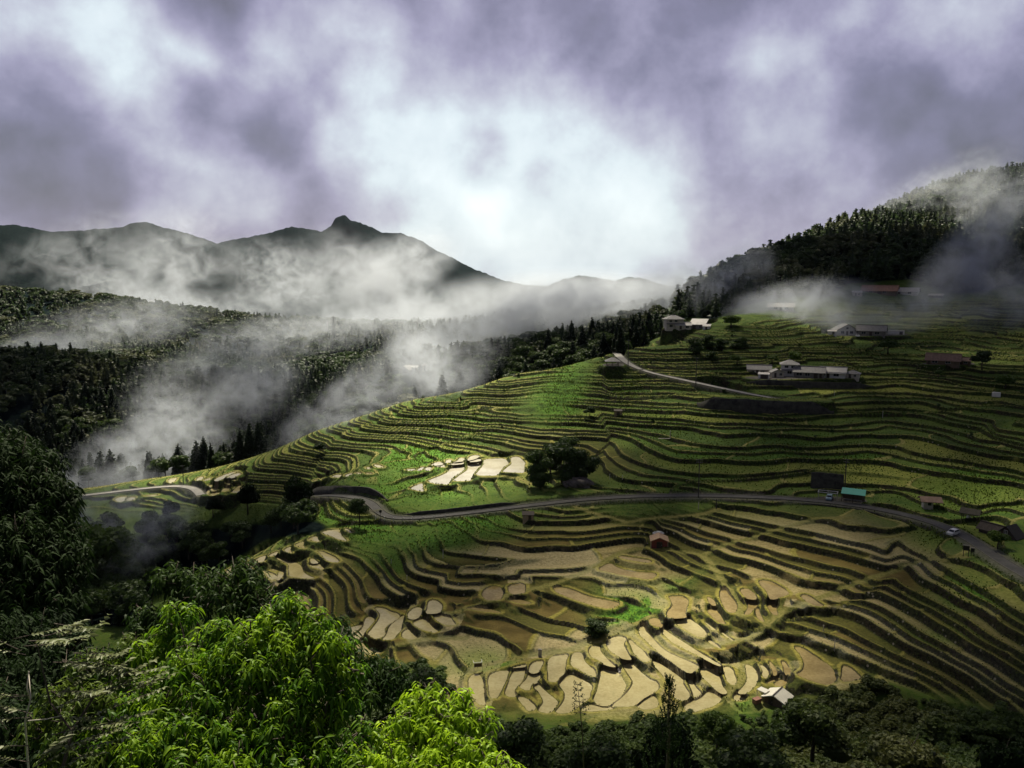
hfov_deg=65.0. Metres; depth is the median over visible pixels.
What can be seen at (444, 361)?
cedar tree
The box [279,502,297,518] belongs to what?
broadleaf tree
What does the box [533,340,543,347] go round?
broadleaf tree
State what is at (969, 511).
pavilion
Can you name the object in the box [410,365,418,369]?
valley cottage
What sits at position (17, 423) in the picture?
cedar tree
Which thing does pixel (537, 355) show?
broadleaf tree
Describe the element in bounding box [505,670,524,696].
paddy water
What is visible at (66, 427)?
broadleaf tree
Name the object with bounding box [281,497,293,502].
broadleaf tree
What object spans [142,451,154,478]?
cedar tree
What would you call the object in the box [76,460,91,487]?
cedar tree
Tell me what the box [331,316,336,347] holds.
power pylon
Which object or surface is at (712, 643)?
paddy water
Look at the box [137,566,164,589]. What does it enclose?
broadleaf tree
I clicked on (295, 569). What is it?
paddy water
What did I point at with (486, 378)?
cedar tree
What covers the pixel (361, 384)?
cedar tree
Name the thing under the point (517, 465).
paddy water
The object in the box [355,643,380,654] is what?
paddy water
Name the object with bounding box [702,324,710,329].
saddle shed
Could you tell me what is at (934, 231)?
forest
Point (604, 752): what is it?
broadleaf tree
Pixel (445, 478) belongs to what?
paddy water
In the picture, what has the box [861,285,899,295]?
red roofed barn
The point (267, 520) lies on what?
broadleaf tree
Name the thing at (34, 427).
cedar tree
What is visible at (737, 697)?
paddy water
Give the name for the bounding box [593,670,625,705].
paddy water
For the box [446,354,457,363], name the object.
broadleaf tree
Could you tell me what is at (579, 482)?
boulder
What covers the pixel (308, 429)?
broadleaf tree
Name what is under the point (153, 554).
broadleaf tree
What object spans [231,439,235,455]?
cedar tree
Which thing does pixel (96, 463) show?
cedar tree
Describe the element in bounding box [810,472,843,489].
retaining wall
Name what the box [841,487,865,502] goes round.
roadside stall
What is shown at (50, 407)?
cedar tree
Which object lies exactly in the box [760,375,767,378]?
door
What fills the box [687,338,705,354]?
hillside bush
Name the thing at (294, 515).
broadleaf tree
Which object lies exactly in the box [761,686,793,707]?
paddy hut
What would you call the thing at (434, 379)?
broadleaf tree
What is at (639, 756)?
broadleaf tree
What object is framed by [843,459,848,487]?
utility pole
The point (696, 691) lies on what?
paddy water
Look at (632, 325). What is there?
cedar tree
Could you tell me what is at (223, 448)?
cedar tree
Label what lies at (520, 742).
broadleaf tree
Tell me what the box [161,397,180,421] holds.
cedar tree
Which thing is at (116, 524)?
broadleaf tree
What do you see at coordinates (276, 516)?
broadleaf tree
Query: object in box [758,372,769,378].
garage
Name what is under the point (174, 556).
cedar tree
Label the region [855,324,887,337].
grey farmhouse
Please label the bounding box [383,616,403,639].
paddy water
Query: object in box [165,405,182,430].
cedar tree
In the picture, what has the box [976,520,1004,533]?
thatched hut
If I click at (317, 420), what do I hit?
cedar tree
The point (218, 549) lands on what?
broadleaf tree
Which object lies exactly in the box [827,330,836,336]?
white shed
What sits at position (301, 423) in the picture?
broadleaf tree
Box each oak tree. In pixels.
[8,632,148,767]
[122,555,417,741]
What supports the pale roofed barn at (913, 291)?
on the terrain at (344, 266)
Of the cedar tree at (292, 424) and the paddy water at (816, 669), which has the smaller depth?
the paddy water at (816, 669)
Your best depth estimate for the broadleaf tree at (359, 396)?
459.75 m
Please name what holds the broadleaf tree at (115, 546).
on the terrain at (344, 266)
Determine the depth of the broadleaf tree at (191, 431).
465.89 m
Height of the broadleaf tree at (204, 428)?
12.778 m
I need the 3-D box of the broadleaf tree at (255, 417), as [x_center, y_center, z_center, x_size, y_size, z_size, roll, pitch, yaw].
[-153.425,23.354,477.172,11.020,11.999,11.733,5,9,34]
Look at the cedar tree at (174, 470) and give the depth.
366.84 m
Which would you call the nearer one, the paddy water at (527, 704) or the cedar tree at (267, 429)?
the paddy water at (527, 704)
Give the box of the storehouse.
[846,370,860,381]
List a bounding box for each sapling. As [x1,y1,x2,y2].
[0,614,178,767]
[571,680,588,767]
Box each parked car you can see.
[826,494,832,500]
[946,528,959,536]
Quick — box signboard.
[963,545,969,556]
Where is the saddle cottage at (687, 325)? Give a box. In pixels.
[675,322,691,329]
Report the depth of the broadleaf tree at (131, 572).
255.93 m
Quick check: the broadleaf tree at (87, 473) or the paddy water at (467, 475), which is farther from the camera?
the broadleaf tree at (87, 473)
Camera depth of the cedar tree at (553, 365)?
439.81 m
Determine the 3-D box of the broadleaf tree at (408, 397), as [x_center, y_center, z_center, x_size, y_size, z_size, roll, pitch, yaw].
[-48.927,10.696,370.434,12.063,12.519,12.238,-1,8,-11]
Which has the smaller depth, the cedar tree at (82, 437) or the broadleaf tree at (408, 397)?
the broadleaf tree at (408, 397)
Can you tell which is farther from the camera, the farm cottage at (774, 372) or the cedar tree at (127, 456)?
the cedar tree at (127, 456)
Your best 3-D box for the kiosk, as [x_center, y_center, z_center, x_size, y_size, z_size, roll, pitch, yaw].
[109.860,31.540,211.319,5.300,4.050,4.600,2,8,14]
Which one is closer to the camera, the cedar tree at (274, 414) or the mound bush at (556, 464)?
the mound bush at (556, 464)
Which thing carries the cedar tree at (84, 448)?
on the terrain at (344, 266)
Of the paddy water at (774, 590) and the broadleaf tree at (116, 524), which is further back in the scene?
the broadleaf tree at (116, 524)
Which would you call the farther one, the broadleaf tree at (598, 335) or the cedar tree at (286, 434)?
the broadleaf tree at (598, 335)
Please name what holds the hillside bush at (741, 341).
on the terrain at (344, 266)
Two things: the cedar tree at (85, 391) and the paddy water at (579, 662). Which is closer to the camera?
the paddy water at (579, 662)
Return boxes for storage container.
[888,330,904,334]
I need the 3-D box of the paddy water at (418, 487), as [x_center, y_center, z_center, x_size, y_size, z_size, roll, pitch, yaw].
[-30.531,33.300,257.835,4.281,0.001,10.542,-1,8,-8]
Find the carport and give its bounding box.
[818,490,837,496]
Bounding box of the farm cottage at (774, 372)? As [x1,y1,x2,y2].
[768,368,784,376]
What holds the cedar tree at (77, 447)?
on the terrain at (344, 266)
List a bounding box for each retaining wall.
[312,485,388,500]
[403,502,516,514]
[697,397,833,414]
[747,379,872,388]
[801,503,884,516]
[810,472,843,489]
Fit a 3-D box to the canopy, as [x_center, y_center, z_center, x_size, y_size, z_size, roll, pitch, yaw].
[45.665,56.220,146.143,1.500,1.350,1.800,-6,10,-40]
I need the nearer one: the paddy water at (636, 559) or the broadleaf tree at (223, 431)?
the paddy water at (636, 559)
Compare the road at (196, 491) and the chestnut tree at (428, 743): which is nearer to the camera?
the chestnut tree at (428, 743)
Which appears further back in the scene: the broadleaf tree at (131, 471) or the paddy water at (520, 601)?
the broadleaf tree at (131, 471)
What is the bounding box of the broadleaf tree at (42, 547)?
[0,419,97,671]
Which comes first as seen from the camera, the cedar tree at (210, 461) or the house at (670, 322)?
the cedar tree at (210, 461)
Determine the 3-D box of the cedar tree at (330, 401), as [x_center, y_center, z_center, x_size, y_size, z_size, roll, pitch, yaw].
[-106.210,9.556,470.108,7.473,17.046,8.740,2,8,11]
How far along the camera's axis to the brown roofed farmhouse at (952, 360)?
341.45 m
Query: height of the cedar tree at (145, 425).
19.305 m
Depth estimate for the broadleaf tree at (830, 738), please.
97.25 m
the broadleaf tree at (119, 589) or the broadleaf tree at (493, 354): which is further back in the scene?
the broadleaf tree at (493, 354)
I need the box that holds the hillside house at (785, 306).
[767,302,794,311]
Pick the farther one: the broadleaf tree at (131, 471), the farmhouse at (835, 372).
the broadleaf tree at (131, 471)
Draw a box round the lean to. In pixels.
[852,291,862,296]
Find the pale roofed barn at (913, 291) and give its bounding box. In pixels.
[897,287,920,295]
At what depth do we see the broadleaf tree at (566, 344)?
456.46 m
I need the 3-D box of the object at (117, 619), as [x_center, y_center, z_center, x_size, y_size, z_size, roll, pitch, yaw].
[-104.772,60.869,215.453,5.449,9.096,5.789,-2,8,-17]
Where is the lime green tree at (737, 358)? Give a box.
[728,355,746,364]
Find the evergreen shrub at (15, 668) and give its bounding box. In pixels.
[0,604,140,767]
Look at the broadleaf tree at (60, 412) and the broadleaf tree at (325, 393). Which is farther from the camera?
the broadleaf tree at (325, 393)
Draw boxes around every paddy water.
[115,497,126,501]
[214,471,236,480]
[227,473,240,477]
[233,486,241,492]
[256,556,265,561]
[259,569,276,579]
[276,557,312,577]
[276,572,283,579]
[296,542,304,547]
[308,536,319,541]
[310,564,323,568]
[319,551,338,561]
[322,529,345,540]
[351,625,361,633]
[354,617,374,638]
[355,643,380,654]
[368,608,398,638]
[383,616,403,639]
[402,630,416,639]
[408,607,421,619]
[411,484,423,490]
[413,619,437,632]
[426,600,441,613]
[429,467,463,484]
[434,615,454,624]
[454,463,480,480]
[467,608,500,612]
[468,455,479,460]
[468,674,485,704]
[476,458,508,475]
[482,586,502,599]
[488,671,508,697]
[503,457,524,472]
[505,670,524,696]
[508,584,524,593]
[510,599,530,603]
[518,697,535,710]
[520,674,539,689]
[529,661,542,673]
[535,685,557,712]
[547,654,567,681]
[554,587,618,608]
[556,675,591,712]
[571,653,595,676]
[582,705,612,710]
[589,646,615,666]
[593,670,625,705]
[600,564,655,578]
[607,637,630,659]
[612,663,658,706]
[620,556,650,562]
[629,640,649,661]
[638,696,658,708]
[639,626,698,672]
[649,618,662,627]
[653,661,689,700]
[661,629,720,665]
[667,596,687,618]
[675,619,706,636]
[684,692,720,711]
[688,680,700,697]
[700,668,726,693]
[707,597,715,605]
[708,609,724,623]
[708,640,720,648]
[720,590,736,612]
[723,667,735,684]
[734,694,744,700]
[738,665,757,693]
[741,589,755,599]
[745,602,756,614]
[756,609,763,621]
[759,581,788,599]
[760,665,768,677]
[767,604,777,614]
[769,662,776,675]
[774,680,786,685]
[782,662,790,674]
[795,647,835,684]
[801,595,822,605]
[841,666,859,681]
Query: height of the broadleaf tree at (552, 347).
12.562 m
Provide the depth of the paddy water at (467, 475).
272.92 m
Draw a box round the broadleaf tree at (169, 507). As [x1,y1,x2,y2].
[162,500,180,515]
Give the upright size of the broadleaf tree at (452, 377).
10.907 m
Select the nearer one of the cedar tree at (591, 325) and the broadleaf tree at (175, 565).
the broadleaf tree at (175, 565)
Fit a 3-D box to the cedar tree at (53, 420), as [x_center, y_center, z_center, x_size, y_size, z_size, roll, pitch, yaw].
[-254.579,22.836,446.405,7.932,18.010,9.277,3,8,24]
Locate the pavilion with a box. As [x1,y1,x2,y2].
[959,507,981,523]
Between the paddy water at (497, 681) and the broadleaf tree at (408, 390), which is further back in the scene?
the broadleaf tree at (408, 390)
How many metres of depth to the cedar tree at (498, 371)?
374.89 m
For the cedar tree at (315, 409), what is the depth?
461.24 m
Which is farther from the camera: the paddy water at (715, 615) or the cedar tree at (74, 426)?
the cedar tree at (74, 426)
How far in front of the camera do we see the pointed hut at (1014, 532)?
183.80 m
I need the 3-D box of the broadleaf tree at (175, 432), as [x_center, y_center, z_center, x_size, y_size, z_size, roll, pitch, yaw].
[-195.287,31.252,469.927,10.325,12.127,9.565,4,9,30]
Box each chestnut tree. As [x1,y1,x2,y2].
[75,587,379,767]
[347,677,525,767]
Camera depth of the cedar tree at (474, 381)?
449.41 m
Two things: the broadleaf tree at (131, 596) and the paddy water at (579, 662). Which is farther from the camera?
the broadleaf tree at (131, 596)
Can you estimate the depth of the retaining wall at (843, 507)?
213.17 m
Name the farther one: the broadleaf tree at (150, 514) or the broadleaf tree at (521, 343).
the broadleaf tree at (521, 343)
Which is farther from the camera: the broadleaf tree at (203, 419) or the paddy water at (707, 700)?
the broadleaf tree at (203, 419)
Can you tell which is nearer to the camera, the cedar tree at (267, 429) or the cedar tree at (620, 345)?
the cedar tree at (620, 345)
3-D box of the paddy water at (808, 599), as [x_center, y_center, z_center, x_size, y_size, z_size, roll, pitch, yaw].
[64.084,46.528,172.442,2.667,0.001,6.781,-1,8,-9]
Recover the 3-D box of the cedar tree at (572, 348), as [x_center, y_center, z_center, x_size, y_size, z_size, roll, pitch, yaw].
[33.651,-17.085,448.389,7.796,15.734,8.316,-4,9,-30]
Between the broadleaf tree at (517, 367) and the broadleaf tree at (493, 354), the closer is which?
the broadleaf tree at (517, 367)
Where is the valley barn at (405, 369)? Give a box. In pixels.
[398,365,412,373]
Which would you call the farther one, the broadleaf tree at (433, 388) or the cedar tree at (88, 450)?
the broadleaf tree at (433, 388)
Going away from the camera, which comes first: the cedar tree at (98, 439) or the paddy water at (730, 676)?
the paddy water at (730, 676)
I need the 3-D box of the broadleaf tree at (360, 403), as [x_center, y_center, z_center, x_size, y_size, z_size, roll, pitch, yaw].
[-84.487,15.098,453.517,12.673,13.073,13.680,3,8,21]
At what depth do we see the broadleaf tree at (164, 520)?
288.14 m
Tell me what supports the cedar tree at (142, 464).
on the terrain at (344, 266)
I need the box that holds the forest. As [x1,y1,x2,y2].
[0,161,1023,487]
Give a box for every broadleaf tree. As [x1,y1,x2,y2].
[0,419,97,671]
[53,404,72,412]
[56,409,70,418]
[61,423,84,432]
[67,521,143,578]
[70,591,106,622]
[73,417,86,426]
[75,516,93,523]
[77,465,103,486]
[84,423,94,432]
[87,588,100,614]
[90,576,107,587]
[91,558,112,569]
[93,521,107,529]
[94,421,105,431]
[94,572,129,587]
[96,589,109,619]
[97,511,125,526]
[102,424,121,434]
[103,595,116,608]
[105,418,123,429]
[105,578,150,609]
[108,521,122,528]
[114,587,146,619]
[123,565,143,578]
[124,466,139,480]
[133,517,163,539]
[134,510,157,525]
[137,545,167,566]
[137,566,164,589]
[138,558,155,578]
[145,436,160,448]
[145,457,166,476]
[154,459,173,475]
[156,514,182,529]
[162,500,180,515]
[166,445,178,455]
[166,519,188,542]
[166,563,183,573]
[168,427,184,438]
[168,440,181,445]
[169,455,190,473]
[175,529,198,559]
[180,426,189,436]
[181,435,197,446]
[184,428,201,437]
[185,519,212,533]
[188,538,213,564]
[190,440,209,449]
[196,416,208,426]
[196,423,212,437]
[204,431,222,443]
[205,496,225,517]
[208,541,229,562]
[210,418,222,429]
[211,451,232,464]
[217,420,235,428]
[218,427,230,438]
[219,521,232,537]
[226,426,238,436]
[228,429,244,438]
[228,520,251,542]
[230,529,250,548]
[236,482,260,514]
[250,414,260,425]
[258,511,282,532]
[260,420,271,428]
[268,403,285,415]
[270,507,281,527]
[276,502,290,512]
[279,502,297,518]
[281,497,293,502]
[281,504,295,528]
[283,475,313,503]
[285,506,312,534]
[294,498,319,513]
[296,419,307,429]
[301,424,316,434]
[303,399,313,405]
[307,393,315,399]
[311,413,325,422]
[312,423,322,429]
[313,442,326,449]
[315,391,327,399]
[340,409,348,420]
[344,407,362,417]
[346,498,368,522]
[349,398,368,414]
[349,657,392,683]
[354,393,369,399]
[361,385,374,394]
[362,398,381,409]
[379,402,393,409]
[386,381,406,391]
[387,374,403,383]
[392,388,404,397]
[393,393,418,404]
[400,666,449,696]
[404,387,416,394]
[429,372,450,385]
[430,385,438,392]
[442,364,454,376]
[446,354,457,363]
[447,373,456,382]
[454,368,470,380]
[462,358,474,368]
[473,354,488,364]
[473,364,489,370]
[476,370,482,379]
[486,360,505,369]
[486,715,547,767]
[488,344,505,353]
[489,350,504,359]
[490,356,509,368]
[500,371,518,378]
[504,355,524,367]
[504,367,512,373]
[509,349,524,357]
[511,362,523,372]
[515,341,527,347]
[515,346,533,356]
[523,449,553,487]
[526,351,536,364]
[527,363,535,369]
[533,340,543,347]
[533,359,550,370]
[534,352,542,361]
[538,353,551,360]
[542,344,560,355]
[548,356,562,366]
[550,337,561,344]
[550,348,564,367]
[558,347,572,359]
[559,340,575,348]
[560,354,576,365]
[563,735,633,767]
[573,348,588,356]
[573,354,589,362]
[582,406,595,417]
[583,617,609,638]
[585,338,610,348]
[594,331,608,339]
[606,333,613,353]
[618,341,630,354]
[625,332,631,341]
[628,714,704,767]
[709,728,791,767]
[768,697,861,763]
[859,731,951,767]
[877,338,900,354]
[969,350,992,369]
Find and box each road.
[80,485,204,495]
[318,494,1023,576]
[610,349,772,397]
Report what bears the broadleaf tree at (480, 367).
on the terrain at (344, 266)
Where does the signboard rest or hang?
on the terrain at (344, 266)
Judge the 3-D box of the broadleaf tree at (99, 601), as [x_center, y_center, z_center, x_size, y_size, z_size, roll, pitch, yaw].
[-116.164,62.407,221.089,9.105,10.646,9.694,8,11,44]
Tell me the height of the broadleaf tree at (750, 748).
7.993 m
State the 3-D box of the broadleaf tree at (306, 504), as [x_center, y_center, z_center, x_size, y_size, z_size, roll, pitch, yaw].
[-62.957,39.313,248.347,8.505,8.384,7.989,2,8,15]
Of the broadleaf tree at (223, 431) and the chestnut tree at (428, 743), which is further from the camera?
the broadleaf tree at (223, 431)
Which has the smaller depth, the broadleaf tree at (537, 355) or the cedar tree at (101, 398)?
the broadleaf tree at (537, 355)
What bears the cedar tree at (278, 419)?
on the terrain at (344, 266)
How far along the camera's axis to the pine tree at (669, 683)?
49.10 m
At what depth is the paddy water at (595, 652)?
160.52 m
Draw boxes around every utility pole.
[696,459,702,497]
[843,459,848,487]
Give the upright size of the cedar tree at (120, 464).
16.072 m
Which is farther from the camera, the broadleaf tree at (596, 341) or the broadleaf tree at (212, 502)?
the broadleaf tree at (596, 341)
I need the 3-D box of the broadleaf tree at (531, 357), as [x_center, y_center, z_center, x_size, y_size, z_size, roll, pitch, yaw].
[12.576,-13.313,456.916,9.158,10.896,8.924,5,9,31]
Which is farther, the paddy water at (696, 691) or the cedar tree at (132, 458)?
the cedar tree at (132, 458)
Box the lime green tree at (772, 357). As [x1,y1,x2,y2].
[767,355,778,363]
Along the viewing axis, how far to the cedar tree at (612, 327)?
461.38 m
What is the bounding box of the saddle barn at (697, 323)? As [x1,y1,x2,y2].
[690,319,708,328]
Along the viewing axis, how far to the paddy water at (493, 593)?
186.25 m
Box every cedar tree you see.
[13,419,24,431]
[23,412,32,438]
[31,422,36,438]
[33,425,47,445]
[45,397,55,421]
[45,409,61,434]
[47,436,54,451]
[49,425,58,449]
[58,443,64,455]
[59,456,67,476]
[63,396,75,418]
[63,448,70,467]
[66,462,79,485]
[69,381,79,399]
[69,420,79,438]
[69,430,81,456]
[71,448,80,462]
[73,438,82,455]
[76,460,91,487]
[78,427,87,448]
[79,382,92,404]
[81,454,86,464]
[82,440,87,456]
[84,437,98,459]
[86,447,94,462]
[86,451,93,486]
[89,451,109,486]
[92,427,106,450]
[92,458,110,485]
[96,387,107,411]
[104,449,124,484]
[105,424,116,452]
[107,386,115,411]
[107,408,114,418]
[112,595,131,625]
[116,441,126,459]
[116,456,124,475]
[117,453,128,465]
[126,438,132,453]
[126,451,129,461]
[128,452,135,465]
[132,443,138,454]
[134,457,140,467]
[135,447,141,462]
[137,417,152,444]
[140,459,144,470]
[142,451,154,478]
[146,402,154,427]
[152,442,158,458]
[154,457,164,477]
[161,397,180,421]
[164,538,182,570]
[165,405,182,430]
[171,444,187,474]
[185,444,190,454]
[186,441,199,472]
[195,436,207,470]
[205,443,216,468]
[213,402,225,429]
[217,442,230,466]
[229,431,237,446]
[231,428,244,461]
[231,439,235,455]
[236,406,244,430]
[241,423,257,458]
[242,409,253,430]
[250,400,259,415]
[252,422,267,455]
[259,421,269,450]
[263,422,272,438]
[270,407,276,431]
[271,427,284,449]
[272,404,283,430]
[281,417,292,444]
[282,403,293,426]
[290,418,298,431]
[308,400,320,424]
[314,415,321,423]
[316,390,328,413]
[323,414,333,426]
[325,386,335,412]
[331,410,340,425]
[333,405,342,421]
[334,375,347,400]
[335,383,345,407]
[351,408,357,417]
[358,373,365,390]
[366,395,373,410]
[411,368,420,392]
[412,385,418,397]
[417,386,424,397]
[419,375,428,393]
[434,375,448,395]
[439,352,448,375]
[439,370,451,392]
[451,365,465,390]
[453,369,469,392]
[467,363,473,385]
[469,367,478,386]
[481,362,491,384]
[486,338,493,360]
[489,339,504,360]
[493,359,503,380]
[521,360,529,372]
[542,328,552,350]
[550,359,556,368]
[565,320,575,341]
[567,340,575,354]
[575,325,587,346]
[586,317,595,337]
[589,344,597,358]
[597,331,610,355]
[608,322,615,345]
[611,319,618,352]
[614,324,625,352]
[626,314,635,342]
[631,321,641,346]
[639,319,643,343]
[645,310,654,337]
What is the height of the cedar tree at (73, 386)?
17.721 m
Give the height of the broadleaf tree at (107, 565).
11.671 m
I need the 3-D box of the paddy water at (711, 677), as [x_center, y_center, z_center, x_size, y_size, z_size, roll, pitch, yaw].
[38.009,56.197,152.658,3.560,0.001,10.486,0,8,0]
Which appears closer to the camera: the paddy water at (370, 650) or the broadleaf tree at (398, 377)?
the paddy water at (370, 650)
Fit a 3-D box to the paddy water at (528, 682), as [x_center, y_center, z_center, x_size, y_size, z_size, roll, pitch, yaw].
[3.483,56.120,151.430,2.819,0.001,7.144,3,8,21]
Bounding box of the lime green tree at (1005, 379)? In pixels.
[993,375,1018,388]
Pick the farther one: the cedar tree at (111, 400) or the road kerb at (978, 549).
the cedar tree at (111, 400)
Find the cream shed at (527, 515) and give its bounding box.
[522,511,533,523]
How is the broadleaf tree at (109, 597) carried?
on the terrain at (344, 266)
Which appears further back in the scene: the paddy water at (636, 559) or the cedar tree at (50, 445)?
the cedar tree at (50, 445)
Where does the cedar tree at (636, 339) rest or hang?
on the terrain at (344, 266)
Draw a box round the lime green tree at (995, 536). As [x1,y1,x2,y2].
[986,529,1011,548]
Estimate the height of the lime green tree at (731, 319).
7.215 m
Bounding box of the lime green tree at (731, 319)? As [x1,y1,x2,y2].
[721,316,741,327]
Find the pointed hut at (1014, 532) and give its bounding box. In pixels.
[999,524,1023,540]
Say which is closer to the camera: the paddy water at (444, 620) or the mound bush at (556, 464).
the paddy water at (444, 620)
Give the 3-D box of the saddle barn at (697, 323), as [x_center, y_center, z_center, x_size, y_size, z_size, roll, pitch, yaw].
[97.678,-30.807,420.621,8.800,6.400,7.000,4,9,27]
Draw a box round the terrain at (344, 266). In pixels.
[0,200,1023,752]
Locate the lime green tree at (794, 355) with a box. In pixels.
[788,351,802,360]
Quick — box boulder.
[562,477,594,487]
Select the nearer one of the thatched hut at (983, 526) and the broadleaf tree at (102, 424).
the thatched hut at (983, 526)
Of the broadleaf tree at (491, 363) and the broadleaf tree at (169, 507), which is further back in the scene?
the broadleaf tree at (491, 363)
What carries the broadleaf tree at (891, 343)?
on the terrain at (344, 266)
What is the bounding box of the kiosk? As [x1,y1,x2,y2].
[917,496,943,509]
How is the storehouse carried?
on the terrain at (344, 266)
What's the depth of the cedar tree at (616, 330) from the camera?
430.47 m
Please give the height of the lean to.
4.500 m
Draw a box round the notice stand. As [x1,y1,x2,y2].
[473,659,481,666]
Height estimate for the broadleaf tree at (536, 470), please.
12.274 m
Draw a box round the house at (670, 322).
[662,315,685,330]
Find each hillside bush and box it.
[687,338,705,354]
[700,334,715,348]
[705,351,718,360]
[710,338,731,350]
[728,337,751,348]
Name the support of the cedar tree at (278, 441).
on the terrain at (344, 266)
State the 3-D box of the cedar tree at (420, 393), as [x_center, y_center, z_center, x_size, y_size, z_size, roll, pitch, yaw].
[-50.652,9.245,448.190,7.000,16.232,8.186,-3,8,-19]
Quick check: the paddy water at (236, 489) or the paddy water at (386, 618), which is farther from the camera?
the paddy water at (236, 489)
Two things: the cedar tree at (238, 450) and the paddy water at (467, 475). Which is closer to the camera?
the paddy water at (467, 475)
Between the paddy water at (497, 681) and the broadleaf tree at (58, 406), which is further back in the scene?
the broadleaf tree at (58, 406)
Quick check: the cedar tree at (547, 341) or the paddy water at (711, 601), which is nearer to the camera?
the paddy water at (711, 601)
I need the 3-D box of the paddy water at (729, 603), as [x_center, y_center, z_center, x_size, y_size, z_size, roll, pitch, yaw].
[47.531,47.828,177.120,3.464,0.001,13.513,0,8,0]
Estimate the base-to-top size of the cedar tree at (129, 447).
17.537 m
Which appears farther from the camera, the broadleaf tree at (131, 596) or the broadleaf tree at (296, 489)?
the broadleaf tree at (296, 489)
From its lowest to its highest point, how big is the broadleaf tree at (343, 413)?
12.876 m
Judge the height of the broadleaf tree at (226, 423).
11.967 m
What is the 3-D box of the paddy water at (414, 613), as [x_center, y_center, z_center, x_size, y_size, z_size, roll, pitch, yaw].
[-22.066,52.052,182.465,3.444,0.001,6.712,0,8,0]
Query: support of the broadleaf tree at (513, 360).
on the terrain at (344, 266)
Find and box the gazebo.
[604,357,620,365]
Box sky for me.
[0,0,1023,285]
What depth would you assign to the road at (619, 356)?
335.35 m
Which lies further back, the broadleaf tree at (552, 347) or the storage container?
the broadleaf tree at (552, 347)
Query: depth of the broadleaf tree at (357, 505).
232.10 m
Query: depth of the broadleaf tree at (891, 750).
83.34 m
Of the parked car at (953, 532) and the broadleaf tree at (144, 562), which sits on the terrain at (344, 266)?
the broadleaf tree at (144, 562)
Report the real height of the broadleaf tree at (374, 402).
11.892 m
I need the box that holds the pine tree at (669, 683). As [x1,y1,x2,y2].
[641,673,691,767]
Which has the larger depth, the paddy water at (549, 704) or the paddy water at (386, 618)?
the paddy water at (386, 618)
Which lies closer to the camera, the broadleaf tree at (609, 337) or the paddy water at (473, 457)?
the paddy water at (473, 457)
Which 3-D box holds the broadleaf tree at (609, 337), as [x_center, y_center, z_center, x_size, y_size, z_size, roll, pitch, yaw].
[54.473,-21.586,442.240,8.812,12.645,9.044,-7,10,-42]
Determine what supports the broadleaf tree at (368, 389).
on the terrain at (344, 266)
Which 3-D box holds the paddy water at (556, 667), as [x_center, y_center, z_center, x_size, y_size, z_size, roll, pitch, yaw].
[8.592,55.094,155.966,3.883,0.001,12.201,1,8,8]
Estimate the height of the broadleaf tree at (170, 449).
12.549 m
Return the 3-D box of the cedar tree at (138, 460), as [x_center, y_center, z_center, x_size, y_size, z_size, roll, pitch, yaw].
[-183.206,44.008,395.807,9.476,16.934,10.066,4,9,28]
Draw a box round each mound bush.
[542,443,566,473]
[545,439,577,481]
[556,436,579,463]
[571,448,601,477]
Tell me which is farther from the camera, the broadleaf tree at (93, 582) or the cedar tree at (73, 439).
the cedar tree at (73, 439)
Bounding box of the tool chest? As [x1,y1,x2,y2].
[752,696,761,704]
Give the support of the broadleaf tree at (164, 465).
on the terrain at (344, 266)
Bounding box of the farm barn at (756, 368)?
[746,364,771,375]
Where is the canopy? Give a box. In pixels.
[757,687,769,692]
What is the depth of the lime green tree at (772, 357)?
353.32 m
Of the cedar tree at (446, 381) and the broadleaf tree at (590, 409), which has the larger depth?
the cedar tree at (446, 381)
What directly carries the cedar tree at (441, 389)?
on the terrain at (344, 266)
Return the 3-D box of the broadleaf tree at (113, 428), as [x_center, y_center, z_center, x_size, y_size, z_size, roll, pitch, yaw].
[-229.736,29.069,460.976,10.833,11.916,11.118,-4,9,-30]
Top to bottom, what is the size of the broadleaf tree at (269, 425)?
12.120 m
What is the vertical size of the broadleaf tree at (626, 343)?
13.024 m
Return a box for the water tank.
[992,392,1000,396]
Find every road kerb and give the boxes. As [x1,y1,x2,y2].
[82,487,195,496]
[87,485,205,493]
[312,495,1023,578]
[325,493,1023,569]
[609,349,766,397]
[620,353,775,397]
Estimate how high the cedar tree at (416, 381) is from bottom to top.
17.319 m
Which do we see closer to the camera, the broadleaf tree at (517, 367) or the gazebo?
the gazebo
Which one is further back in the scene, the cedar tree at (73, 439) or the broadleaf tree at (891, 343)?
the cedar tree at (73, 439)
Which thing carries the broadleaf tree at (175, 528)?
on the terrain at (344, 266)
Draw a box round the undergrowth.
[8,657,1023,767]
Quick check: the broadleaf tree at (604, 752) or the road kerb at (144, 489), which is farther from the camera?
the road kerb at (144, 489)
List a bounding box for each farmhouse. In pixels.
[780,359,799,376]
[792,365,825,378]
[824,366,847,378]
[830,323,856,334]
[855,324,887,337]
[924,352,961,367]
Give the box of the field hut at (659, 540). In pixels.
[649,532,668,548]
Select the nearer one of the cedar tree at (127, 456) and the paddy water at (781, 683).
the paddy water at (781, 683)
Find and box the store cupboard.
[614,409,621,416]
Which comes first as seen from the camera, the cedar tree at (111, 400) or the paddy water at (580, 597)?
the paddy water at (580, 597)
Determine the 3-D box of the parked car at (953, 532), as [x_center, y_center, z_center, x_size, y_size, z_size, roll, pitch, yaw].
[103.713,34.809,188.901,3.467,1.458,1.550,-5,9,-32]
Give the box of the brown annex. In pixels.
[960,357,971,365]
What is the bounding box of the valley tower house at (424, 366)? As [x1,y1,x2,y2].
[421,363,427,371]
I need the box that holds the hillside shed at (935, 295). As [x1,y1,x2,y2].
[928,293,943,298]
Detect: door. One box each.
[656,542,662,547]
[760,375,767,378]
[768,698,772,705]
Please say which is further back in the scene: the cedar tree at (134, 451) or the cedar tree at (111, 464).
the cedar tree at (134, 451)

